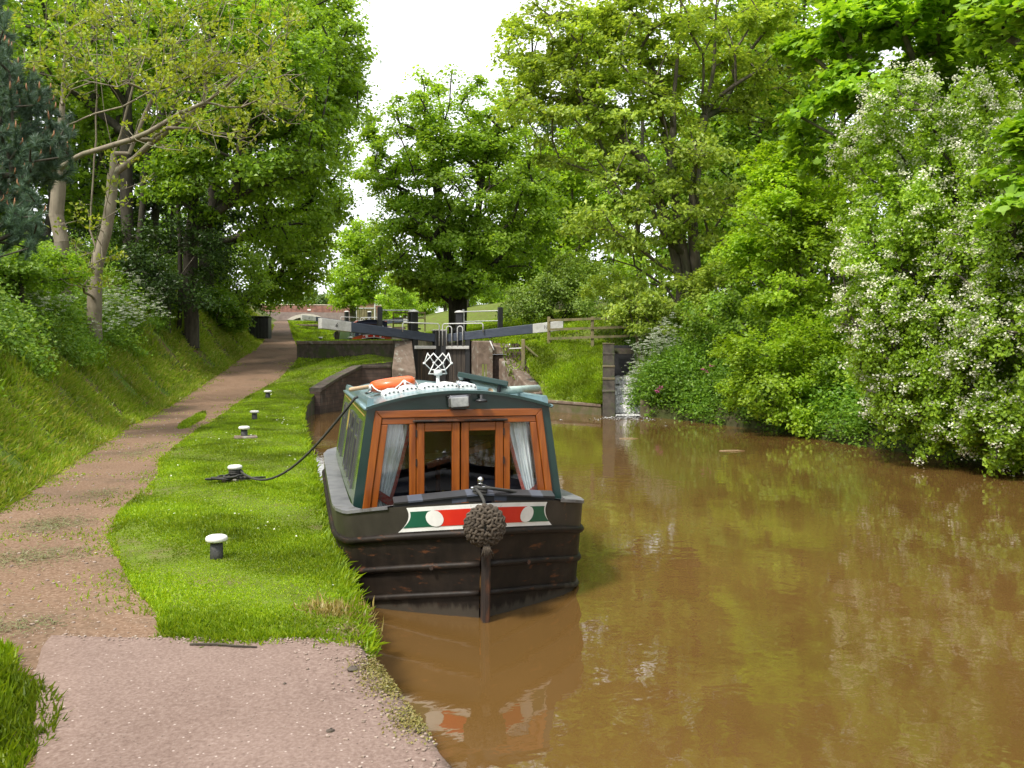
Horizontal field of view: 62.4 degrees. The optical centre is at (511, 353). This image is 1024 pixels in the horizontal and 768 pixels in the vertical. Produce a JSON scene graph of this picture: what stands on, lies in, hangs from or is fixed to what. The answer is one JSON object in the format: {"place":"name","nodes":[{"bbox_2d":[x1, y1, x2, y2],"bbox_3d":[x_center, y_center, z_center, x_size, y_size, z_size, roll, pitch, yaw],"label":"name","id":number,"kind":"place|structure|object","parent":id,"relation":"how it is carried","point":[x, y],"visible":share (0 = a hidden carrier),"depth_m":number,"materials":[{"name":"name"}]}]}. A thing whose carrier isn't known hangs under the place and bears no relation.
{"place":"outdoors","nodes":[
{"label":"outdoors","id":0,"kind":"place"},
{"bbox_2d":[0,232,275,755],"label":"embankment","id":1,"kind":"structure","parent":0,"point":[123,382],"depth_m":25.57,"materials":[{"name":"plant"}]},
{"bbox_2d":[0,636,74,767],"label":"verge grass","id":2,"kind":"structure","parent":1,"relation":"on","point":[19,690],"depth_m":3.69,"materials":[{"name":"green plant"}]},
{"bbox_2d":[0,0,79,263],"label":"pine tree","id":3,"kind":"object","parent":1,"relation":"on","point":[32,164],"visible":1,"depth_m":15.13,"materials":[{"name":"green plant"}]},
{"bbox_2d":[0,232,94,309],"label":"ivy bush","id":4,"kind":"object","parent":1,"relation":"on","point":[41,268],"visible":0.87,"depth_m":19.31,"materials":[{"name":"green plant"}]},
{"bbox_2d":[24,290,77,332],"bbox_3d":[-11.393,-0.953,20.821,0.996,1.209,3.543,0,0,-15],"label":"cow parsley","id":5,"kind":"object","parent":1,"relation":"on","point":[46,303],"visible":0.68,"depth_m":20.69,"materials":[{"name":"green plant"}]},
{"bbox_2d":[0,0,137,241],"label":"sycamore tree","id":6,"kind":"object","parent":1,"relation":"on","point":[74,196],"visible":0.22,"depth_m":36.09,"materials":[{"name":"green plant"}]},
{"bbox_2d":[0,1,151,244],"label":"woodland tree","id":7,"kind":"object","parent":1,"relation":"on","point":[69,231],"visible":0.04,"depth_m":52.38,"materials":[{"name":"green plant"}]},
{"bbox_2d":[0,273,152,395],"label":"bank weeds","id":8,"kind":"object","parent":1,"relation":"on","point":[80,338],"visible":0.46,"depth_m":19.72,"materials":[{"name":"green plant"}]},
{"bbox_2d":[0,228,242,357],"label":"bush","id":9,"kind":"object","parent":1,"relation":"on","point":[33,319],"visible":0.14,"depth_m":23.63,"materials":[{"name":"green plant"}]},
{"bbox_2d":[0,249,252,396],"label":"tall grass","id":10,"kind":"structure","parent":1,"relation":"on","point":[3,381],"depth_m":21.10,"materials":[{"name":"plant"}]},
{"bbox_2d":[76,266,177,348],"bbox_3d":[-12.368,-1.597,27.517,1.934,3.486,10.806,0,0,-8],"label":"cow parsley","id":11,"kind":"object","parent":1,"relation":"on","point":[138,320],"visible":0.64,"depth_m":27.25,"materials":[{"name":"green plant"}]},
{"bbox_2d":[1,0,256,279],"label":"sycamore tree","id":12,"kind":"object","parent":1,"relation":"on","point":[114,120],"visible":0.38,"depth_m":31.12,"materials":[{"name":"green plant"}]},
{"bbox_2d":[0,289,274,515],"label":"bank grass","id":13,"kind":"structure","parent":1,"relation":"on","point":[29,442],"depth_m":17.91,"materials":[{"name":"green plant"}]},
{"bbox_2d":[11,0,274,260],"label":"sycamore tree","id":14,"kind":"object","parent":1,"relation":"on","point":[157,211],"visible":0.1,"depth_m":42.00,"materials":[{"name":"green plant"}]},
{"bbox_2d":[0,0,313,307],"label":"maple tree","id":15,"kind":"object","parent":1,"relation":"on","point":[57,204],"visible":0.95,"depth_m":20.50,"materials":[{"name":"green plant"}]},
{"bbox_2d":[70,199,249,332],"bbox_3d":[-12.838,-3.085,30.267,6.082,4.924,3.799,0,0,3],"label":"elder bush","id":16,"kind":"object","parent":1,"relation":"on","point":[152,268],"visible":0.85,"depth_m":30.06,"materials":[{"name":"green plant"}]},
{"bbox_2d":[46,0,307,345],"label":"maple tree","id":17,"kind":"object","parent":1,"relation":"on","point":[93,293],"visible":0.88,"depth_m":21.28,"materials":[{"name":"green plant"}]},
{"bbox_2d":[146,177,247,264],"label":"woodland tree","id":18,"kind":"object","parent":1,"relation":"on","point":[169,211],"visible":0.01,"depth_m":66.47,"materials":[{"name":"green plant"}]},
{"bbox_2d":[198,284,256,334],"bbox_3d":[-12.422,-1.884,36.286,2.793,2.166,2.655,0,0,-15],"label":"bramble bush","id":19,"kind":"object","parent":1,"relation":"on","point":[238,315],"visible":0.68,"depth_m":36.19,"materials":[{"name":"green plant"}]},
{"bbox_2d":[198,232,284,315],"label":"elder bush","id":20,"kind":"object","parent":1,"relation":"on","point":[252,290],"visible":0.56,"depth_m":43.52,"materials":[{"name":"green plant"}]},
{"bbox_2d":[128,0,360,347],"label":"sycamore tree","id":21,"kind":"object","parent":1,"relation":"on","point":[178,189],"visible":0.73,"depth_m":29.58,"materials":[{"name":"green plant"}]},
{"bbox_2d":[249,316,271,338],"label":"storage bin","id":22,"kind":"object","parent":1,"relation":"on","point":[261,329],"visible":0.86,"depth_m":42.73,"materials":[{"name":"black paint"}]},
{"bbox_2d":[199,0,383,296],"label":"sycamore tree","id":23,"kind":"object","parent":1,"relation":"on","point":[353,87],"visible":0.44,"depth_m":35.99,"materials":[{"name":"green plant"}]},
{"bbox_2d":[281,284,323,303],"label":"ash tree","id":24,"kind":"object","parent":1,"relation":"on","point":[316,300],"visible":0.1,"depth_m":168.64,"materials":[{"name":"green plant"}]},
{"bbox_2d":[235,112,373,309],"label":"ash tree","id":25,"kind":"object","parent":1,"relation":"on","point":[293,275],"visible":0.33,"depth_m":49.30,"materials":[{"name":"green plant"}]},
{"bbox_2d":[0,320,296,767],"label":"towpath","id":26,"kind":"structure","parent":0,"point":[264,359],"depth_m":7.68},
{"bbox_2d":[0,439,173,640],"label":"grass clippings","id":27,"kind":"object","parent":26,"relation":"on","point":[54,551],"depth_m":6.83,"materials":[{"name":"plant"}]},
{"bbox_2d":[0,361,292,648],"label":"path edge grass","id":28,"kind":"structure","parent":26,"relation":"on","point":[105,533],"depth_m":8.79,"materials":[{"name":"green plant"}]},
{"bbox_2d":[177,410,205,428],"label":"path grass","id":29,"kind":"structure","parent":26,"relation":"on","point":[195,418],"depth_m":19.53,"materials":[{"name":"plant"}]},
{"bbox_2d":[0,418,447,767],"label":"gravel","id":30,"kind":"structure","parent":26,"relation":"on","point":[363,721],"depth_m":4.62,"materials":[{"name":"gravel"}]},
{"bbox_2d":[33,635,451,767],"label":"canalside pavement","id":31,"kind":"structure","parent":0,"point":[141,702],"depth_m":3.74,"materials":[{"name":"pink concrete"}]},
{"bbox_2d":[190,643,256,647],"bbox_3d":[-1.548,1.565,4.535,0.376,0.016,0.023,0,0,7],"label":"stick","id":32,"kind":"object","parent":31,"relation":"on","point":[223,644],"visible":1,"depth_m":4.53,"materials":[{"name":"wood"}]},
{"bbox_2d":[166,623,368,647],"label":"seam grass","id":33,"kind":"structure","parent":31,"relation":"on","point":[232,637],"depth_m":4.66,"materials":[{"name":"plant"}]},
{"bbox_2d":[308,616,435,744],"bbox_3d":[-0.759,1.567,4.160,0.303,0.042,1.781,0,0,-22],"label":"moss","id":34,"kind":"object","parent":31,"relation":"on","point":[413,720],"visible":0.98,"depth_m":3.94,"materials":[{"name":"plant"}]},
{"bbox_2d":[106,320,392,637],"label":"grass verge","id":35,"kind":"object","parent":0,"point":[155,549],"depth_m":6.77,"materials":[{"name":"green plant"}]},
{"bbox_2d":[205,534,227,559],"bbox_3d":[-2.219,1.471,6.346,0.160,0.213,0.160,0,0,-15],"label":"bollard","id":36,"kind":"object","parent":35,"relation":"on","point":[215,541],"visible":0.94,"depth_m":6.30,"materials":[{"name":"metal"}]},
{"bbox_2d":[222,464,249,482],"bbox_3d":[-3.358,1.477,10.308,0.346,0.230,0.259,0,0,-21],"label":"bollard","id":37,"kind":"object","parent":35,"relation":"on","point":[235,467],"visible":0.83,"depth_m":10.24,"materials":[{"name":"metal"}]},
{"bbox_2d":[205,391,371,480],"bbox_3d":[-2.335,0.933,9.345,3.010,1.197,0.750,0,0,43],"label":"mooring rope","id":38,"kind":"object","parent":37,"relation":"attached to","point":[233,474],"visible":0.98,"depth_m":9.65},
{"bbox_2d":[234,426,257,438],"bbox_3d":[-4.838,1.453,15.343,0.400,0.266,0.300,0,0,-21],"label":"bollard","id":39,"kind":"object","parent":35,"relation":"on","point":[244,433],"visible":0.9,"depth_m":15.28,"materials":[{"name":"metal"}]},
{"bbox_2d":[301,311,359,321],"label":"lock gate","id":40,"kind":"structure","parent":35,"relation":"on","point":[314,318],"depth_m":65.27,"materials":[{"name":"white wood"}]},
{"bbox_2d":[292,588,383,640],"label":"dry grass","id":41,"kind":"structure","parent":35,"relation":"on","point":[333,611],"depth_m":5.09,"materials":[{"name":"plant"}]},
{"bbox_2d":[297,397,389,658],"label":"edge grass","id":42,"kind":"structure","parent":35,"relation":"on","point":[350,575],"depth_m":6.09,"materials":[{"name":"green plant"}]},
{"bbox_2d":[288,320,401,367],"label":"grass","id":43,"kind":"structure","parent":35,"relation":"on","point":[306,333],"depth_m":59.63,"materials":[{"name":"plant"}]},
{"bbox_2d":[377,307,414,326],"bbox_3d":[-4.742,-1.345,34.531,1.534,1.100,0.212,0,0,-3],"label":"lock railing","id":44,"kind":"object","parent":43,"relation":"on","point":[380,310],"visible":0.6,"depth_m":34.45,"materials":[{"name":"black paint"}]},
{"bbox_2d":[296,340,394,358],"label":"lockside wall","id":45,"kind":"structure","parent":35,"relation":"on","point":[323,349],"depth_m":33.54,"materials":[{"name":"stone"}]},
{"bbox_2d":[305,332,392,418],"bbox_3d":[-6.075,0.576,34.046,3.484,4.289,59.013,0,0,-11],"label":"bank edge","id":46,"kind":"object","parent":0,"point":[310,408],"visible":0.05,"depth_m":26.64,"materials":[{"name":"stone"}]},
{"bbox_2d":[309,365,390,413],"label":"wing wall","id":47,"kind":"structure","parent":46,"relation":"on","point":[328,392],"depth_m":28.60,"materials":[{"name":"stone"}]},
{"bbox_2d":[15,0,1013,344],"label":"sky","id":48,"kind":"structure","parent":0,"point":[430,34],"materials":[{"name":"white"}]},
{"bbox_2d":[519,339,606,404],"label":"grass slope","id":49,"kind":"structure","parent":0,"point":[558,399],"depth_m":28.53,"materials":[{"name":"plant"}]},
{"bbox_2d":[509,339,538,367],"bbox_3d":[0.454,0.011,29.345,1.193,1.000,0.267,0,0,14],"label":"braced post","id":50,"kind":"object","parent":49,"relation":"on","point":[523,347],"visible":1,"depth_m":29.23,"materials":[{"name":"brown wood"}]},
{"bbox_2d":[547,315,670,346],"bbox_3d":[3.729,-0.710,30.187,4.968,1.383,0.348,0,0,-7],"label":"rail fence","id":51,"kind":"object","parent":49,"relation":"on","point":[592,328],"visible":0.38,"depth_m":29.94,"materials":[{"name":"brown wood"}]},
{"bbox_2d":[387,290,816,379],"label":"lockside ground","id":52,"kind":"structure","parent":0,"point":[441,318],"depth_m":65.92,"materials":[{"name":"plant"}]},
{"bbox_2d":[260,304,381,320],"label":"road bridge","id":53,"kind":"structure","parent":52,"relation":"on","point":[287,312],"depth_m":107.92,"materials":[{"name":"brown brick"}]},
{"bbox_2d":[320,215,402,321],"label":"lime tree","id":54,"kind":"object","parent":52,"relation":"on","point":[354,287],"visible":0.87,"depth_m":79.79,"materials":[{"name":"green plant"}]},
{"bbox_2d":[356,302,376,319],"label":"shed","id":55,"kind":"structure","parent":52,"relation":"on","point":[362,312],"depth_m":94.03,"materials":[{"name":"brown wood"}]},
{"bbox_2d":[384,271,419,318],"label":"tree","id":56,"kind":"object","parent":52,"relation":"on","point":[406,302],"visible":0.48,"depth_m":128.67,"materials":[{"name":"green plant"}]},
{"bbox_2d":[412,288,439,315],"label":"tree","id":57,"kind":"object","parent":52,"relation":"on","point":[427,310],"visible":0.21,"depth_m":178.04,"materials":[{"name":"green plant"}]},
{"bbox_2d":[413,289,448,310],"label":"tree","id":58,"kind":"object","parent":52,"relation":"on","point":[444,307],"visible":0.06,"depth_m":108.80,"materials":[{"name":"green plant"}]},
{"bbox_2d":[349,64,574,333],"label":"sycamore tree","id":59,"kind":"object","parent":52,"relation":"on","point":[477,236],"visible":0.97,"depth_m":43.32,"materials":[{"name":"green plant"}]},
{"bbox_2d":[413,192,510,307],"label":"woodland tree","id":60,"kind":"object","parent":52,"relation":"on","point":[495,292],"visible":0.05,"depth_m":88.64,"materials":[{"name":"green plant"}]},
{"bbox_2d":[462,307,502,327],"bbox_3d":[-1.214,-1.353,34.969,1.682,1.100,0.213,0,0,-2],"label":"lock railing","id":61,"kind":"object","parent":52,"relation":"on","point":[499,310],"visible":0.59,"depth_m":34.93,"materials":[{"name":"black paint"}]},
{"bbox_2d":[474,271,518,304],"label":"tree","id":62,"kind":"object","parent":52,"relation":"on","point":[483,300],"visible":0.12,"depth_m":103.72,"materials":[{"name":"green plant"}]},
{"bbox_2d":[496,102,618,299],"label":"woodland tree","id":63,"kind":"object","parent":52,"relation":"on","point":[548,126],"visible":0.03,"depth_m":67.23,"materials":[{"name":"green plant"}]},
{"bbox_2d":[495,250,623,323],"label":"bramble bush","id":64,"kind":"object","parent":52,"relation":"on","point":[566,289],"visible":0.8,"depth_m":40.31,"materials":[{"name":"green plant"}]},
{"bbox_2d":[425,306,722,378],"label":"lockside grass","id":65,"kind":"structure","parent":52,"relation":"on","point":[513,339],"depth_m":34.57,"materials":[{"name":"plant"}]},
{"bbox_2d":[393,312,425,330],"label":"rail fence","id":66,"kind":"object","parent":65,"relation":"on","point":[407,317],"visible":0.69,"depth_m":51.92,"materials":[{"name":"brown wood"}]},
{"bbox_2d":[485,88,663,308],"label":"sycamore tree","id":67,"kind":"object","parent":52,"relation":"on","point":[569,187],"visible":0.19,"depth_m":58.14,"materials":[{"name":"green plant"}]},
{"bbox_2d":[607,250,654,298],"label":"tree","id":68,"kind":"object","parent":52,"relation":"on","point":[625,259],"visible":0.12,"depth_m":126.91,"materials":[{"name":"green plant"}]},
{"bbox_2d":[558,3,725,300],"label":"woodland tree","id":69,"kind":"object","parent":52,"relation":"on","point":[639,262],"visible":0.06,"depth_m":52.33,"materials":[{"name":"green plant"}]},
{"bbox_2d":[636,84,782,291],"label":"woodland tree","id":70,"kind":"object","parent":52,"relation":"on","point":[664,252],"visible":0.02,"depth_m":49.97,"materials":[{"name":"green plant"}]},
{"bbox_2d":[639,0,818,290],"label":"woodland tree","id":71,"kind":"object","parent":52,"relation":"on","point":[652,158],"visible":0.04,"depth_m":43.94,"materials":[{"name":"green plant"}]},
{"bbox_2d":[656,0,855,282],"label":"woodland tree","id":72,"kind":"object","parent":52,"relation":"on","point":[748,140],"visible":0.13,"depth_m":37.45,"materials":[{"name":"green plant"}]},
{"bbox_2d":[699,0,865,202],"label":"woodland tree","id":73,"kind":"object","parent":52,"relation":"on","point":[805,5],"visible":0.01,"depth_m":42.31,"materials":[{"name":"green plant"}]},
{"bbox_2d":[305,410,1023,767],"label":"canal water","id":74,"kind":"structure","parent":0,"point":[773,600],"depth_m":5.98,"materials":[{"name":"brown liquid"}]},
{"bbox_2d":[318,310,440,381],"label":"lock gate","id":75,"kind":"structure","parent":74,"relation":"in","point":[415,335],"depth_m":31.65,"materials":[{"name":"black paint"}]},
{"bbox_2d":[392,340,415,379],"bbox_3d":[-4.856,1.120,34.133,0.872,3.200,7.546,0,0,-15],"label":"lock abutment","id":76,"kind":"object","parent":74,"relation":"in","point":[403,362],"visible":0.34,"depth_m":30.88,"materials":[{"name":"stone"}]},
{"bbox_2d":[322,380,583,622],"bbox_3d":[-0.933,1.314,9.128,2.122,2.111,6.464,0,0,-14],"label":"narrowboat","id":77,"kind":"object","parent":74,"relation":"on","point":[407,470],"visible":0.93,"depth_m":6.80,"materials":[{"name":"black paint"}]},
{"bbox_2d":[367,376,418,392],"bbox_3d":[-1.131,0.292,7.990,0.478,0.112,0.478,-9,2,-21],"label":"lifebuoy","id":78,"kind":"object","parent":77,"relation":"on","point":[377,386],"visible":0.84,"depth_m":7.82,"materials":[{"name":"orange plastic"}]},
{"bbox_2d":[423,353,452,383],"bbox_3d":[-0.736,0.157,8.395,0.296,0.325,0.117,0,0,0],"label":"television aerial","id":79,"kind":"object","parent":77,"relation":"on","point":[437,373],"visible":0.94,"depth_m":8.38,"materials":[{"name":"white paint"}]},
{"bbox_2d":[416,422,459,493],"bbox_3d":[-0.618,0.998,7.014,0.370,0.845,0.051,0,0,-14],"label":"front door","id":80,"kind":"structure","parent":77,"relation":"in","point":[454,427],"depth_m":7.00,"materials":[{"name":"brown wood"}]},
{"bbox_2d":[457,372,507,392],"bbox_3d":[-0.271,0.303,7.887,0.460,0.126,0.620,11,-7,1],"label":"solar panel","id":81,"kind":"object","parent":77,"relation":"on","point":[487,382],"visible":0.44,"depth_m":7.59,"materials":[{"name":"green paint"}]},
{"bbox_2d":[460,421,504,502],"bbox_3d":[-0.246,0.998,7.104,0.370,0.845,0.051,0,0,-14],"label":"front door","id":82,"kind":"structure","parent":77,"relation":"in","point":[465,427],"depth_m":7.08,"materials":[{"name":"brown wood"}]},
{"bbox_2d":[463,488,506,558],"bbox_3d":[-0.240,1.203,5.959,0.287,0.440,0.372,0,0,-43],"label":"rope fender","id":83,"kind":"object","parent":77,"relation":"hanging from","point":[484,525],"visible":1,"depth_m":5.84,"materials":[{"name":"fabric"}]},
{"bbox_2d":[487,385,540,393],"bbox_3d":[0.029,0.345,7.973,0.072,0.072,0.824,10,5,33],"label":"rolled mat","id":84,"kind":"object","parent":77,"relation":"on","point":[521,389],"visible":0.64,"depth_m":7.97,"materials":[{"name":"fabric"}]},
{"bbox_2d":[448,340,542,394],"bbox_3d":[-0.758,1.113,33.624,2.260,3.214,10.650,0,0,-15],"label":"lock abutment","id":85,"kind":"object","parent":74,"relation":"in","point":[487,360],"visible":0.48,"depth_m":31.26,"materials":[{"name":"stone"}]},
{"bbox_2d":[441,310,562,382],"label":"lock gate","id":86,"kind":"structure","parent":85,"relation":"attached to","point":[459,352],"depth_m":32.13,"materials":[{"name":"black paint"}]},
{"bbox_2d":[548,400,602,415],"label":"waterside wall","id":87,"kind":"structure","parent":74,"relation":"in","point":[577,407],"depth_m":26.84,"materials":[{"name":"stone"}]},
{"bbox_2d":[622,286,1023,470],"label":"canal bank","id":88,"kind":"structure","parent":0,"point":[664,413],"depth_m":20.70,"materials":[{"name":"green plant"}]},
{"bbox_2d":[602,343,649,416],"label":"cascade","id":89,"kind":"object","parent":88,"relation":"on","point":[616,358],"visible":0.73,"depth_m":26.76,"materials":[{"name":"stone"}]},
{"bbox_2d":[618,312,689,413],"bbox_3d":[4.420,0.513,27.035,2.279,3.633,3.829,0,0,-2],"label":"cow parsley","id":90,"kind":"object","parent":88,"relation":"on","point":[656,343],"visible":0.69,"depth_m":26.17,"materials":[{"name":"green plant"}]},
{"bbox_2d":[484,0,829,341],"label":"sycamore tree","id":91,"kind":"object","parent":88,"relation":"on","point":[600,26],"visible":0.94,"depth_m":29.01,"materials":[{"name":"green plant"}]},
{"bbox_2d":[577,256,754,349],"bbox_3d":[4.633,-1.062,28.715,4.470,4.384,6.659,0,0,-48],"label":"elder bush","id":92,"kind":"object","parent":88,"relation":"on","point":[619,307],"visible":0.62,"depth_m":27.82,"materials":[{"name":"green plant"}]},
{"bbox_2d":[618,334,728,407],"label":"bank herbs","id":93,"kind":"object","parent":88,"relation":"on","point":[663,370],"visible":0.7,"depth_m":25.19,"materials":[{"name":"green plant"}]},
{"bbox_2d":[674,236,817,348],"bbox_3d":[7.364,-1.844,26.196,5.774,4.233,2.987,0,0,-45],"label":"elder bush","id":94,"kind":"object","parent":88,"relation":"on","point":[735,317],"visible":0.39,"depth_m":25.29,"materials":[{"name":"green plant"}]},
{"bbox_2d":[706,312,858,439],"bbox_3d":[6.687,0.493,20.310,3.472,3.072,3.703,0,0,-15],"label":"hazel bush","id":95,"kind":"object","parent":88,"relation":"on","point":[782,358],"visible":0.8,"depth_m":19.91,"materials":[{"name":"green plant"}]},
{"bbox_2d":[705,138,866,337],"bbox_3d":[7.771,-3.220,22.971,4.307,6.361,4.821,0,0,33],"label":"maple tree","id":96,"kind":"object","parent":88,"relation":"on","point":[780,198],"visible":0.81,"depth_m":22.49,"materials":[{"name":"green plant"}]},
{"bbox_2d":[614,299,1023,472],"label":"nettle bank","id":97,"kind":"structure","parent":88,"relation":"on","point":[702,389],"depth_m":20.90,"materials":[{"name":"green plant"}]},
{"bbox_2d":[767,274,874,418],"bbox_3d":[8.261,-0.175,20.785,2.973,3.592,5.678,0,0,-2],"label":"elder bush","id":98,"kind":"object","parent":88,"relation":"on","point":[832,364],"visible":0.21,"depth_m":20.35,"materials":[{"name":"green plant"}]},
{"bbox_2d":[763,0,956,284],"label":"woodland tree","id":99,"kind":"object","parent":88,"relation":"on","point":[800,17],"visible":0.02,"depth_m":37.73,"materials":[{"name":"green plant"}]},
{"bbox_2d":[768,0,1023,183],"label":"sycamore tree","id":100,"kind":"object","parent":88,"relation":"on","point":[889,25],"visible":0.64,"depth_m":17.78,"materials":[{"name":"green plant"}]},
{"bbox_2d":[821,52,1023,468],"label":"hawthorn tree","id":101,"kind":"object","parent":88,"relation":"on","point":[916,207],"visible":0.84,"depth_m":14.46,"materials":[{"name":"green plant"}]},
{"bbox_2d":[832,108,1020,416],"bbox_3d":[8.603,-1.758,16.232,4.334,6.419,4.261,0,0,-15],"label":"hawthorn bush","id":102,"kind":"object","parent":88,"relation":"on","point":[849,369],"visible":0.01,"depth_m":16.64,"materials":[{"name":"green plant"}]},
{"bbox_2d":[926,93,1023,476],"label":"hawthorn tree","id":103,"kind":"object","parent":88,"relation":"on","point":[1004,414],"visible":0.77,"depth_m":13.11,"materials":[{"name":"green plant"}]},
{"bbox_2d":[954,0,1023,228],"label":"sycamore tree","id":104,"kind":"object","parent":88,"relation":"on","point":[994,16],"visible":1,"depth_m":12.49,"materials":[{"name":"green plant"}]},
{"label":"lock abutment","id":105,"kind":"object","parent":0,"visible":0},
{"bbox_2d":[360,311,406,323],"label":"lock gate","id":106,"kind":"structure","parent":105,"relation":"attached to","point":[369,315],"depth_m":67.09,"materials":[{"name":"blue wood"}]},
{"label":"pound water","id":107,"kind":"structure","parent":0,"visible":0},
{"bbox_2d":[339,319,391,339],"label":"narrowboat","id":108,"kind":"object","parent":107,"relation":"on","point":[346,335],"visible":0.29,"depth_m":43.52,"materials":[{"name":"metal"}]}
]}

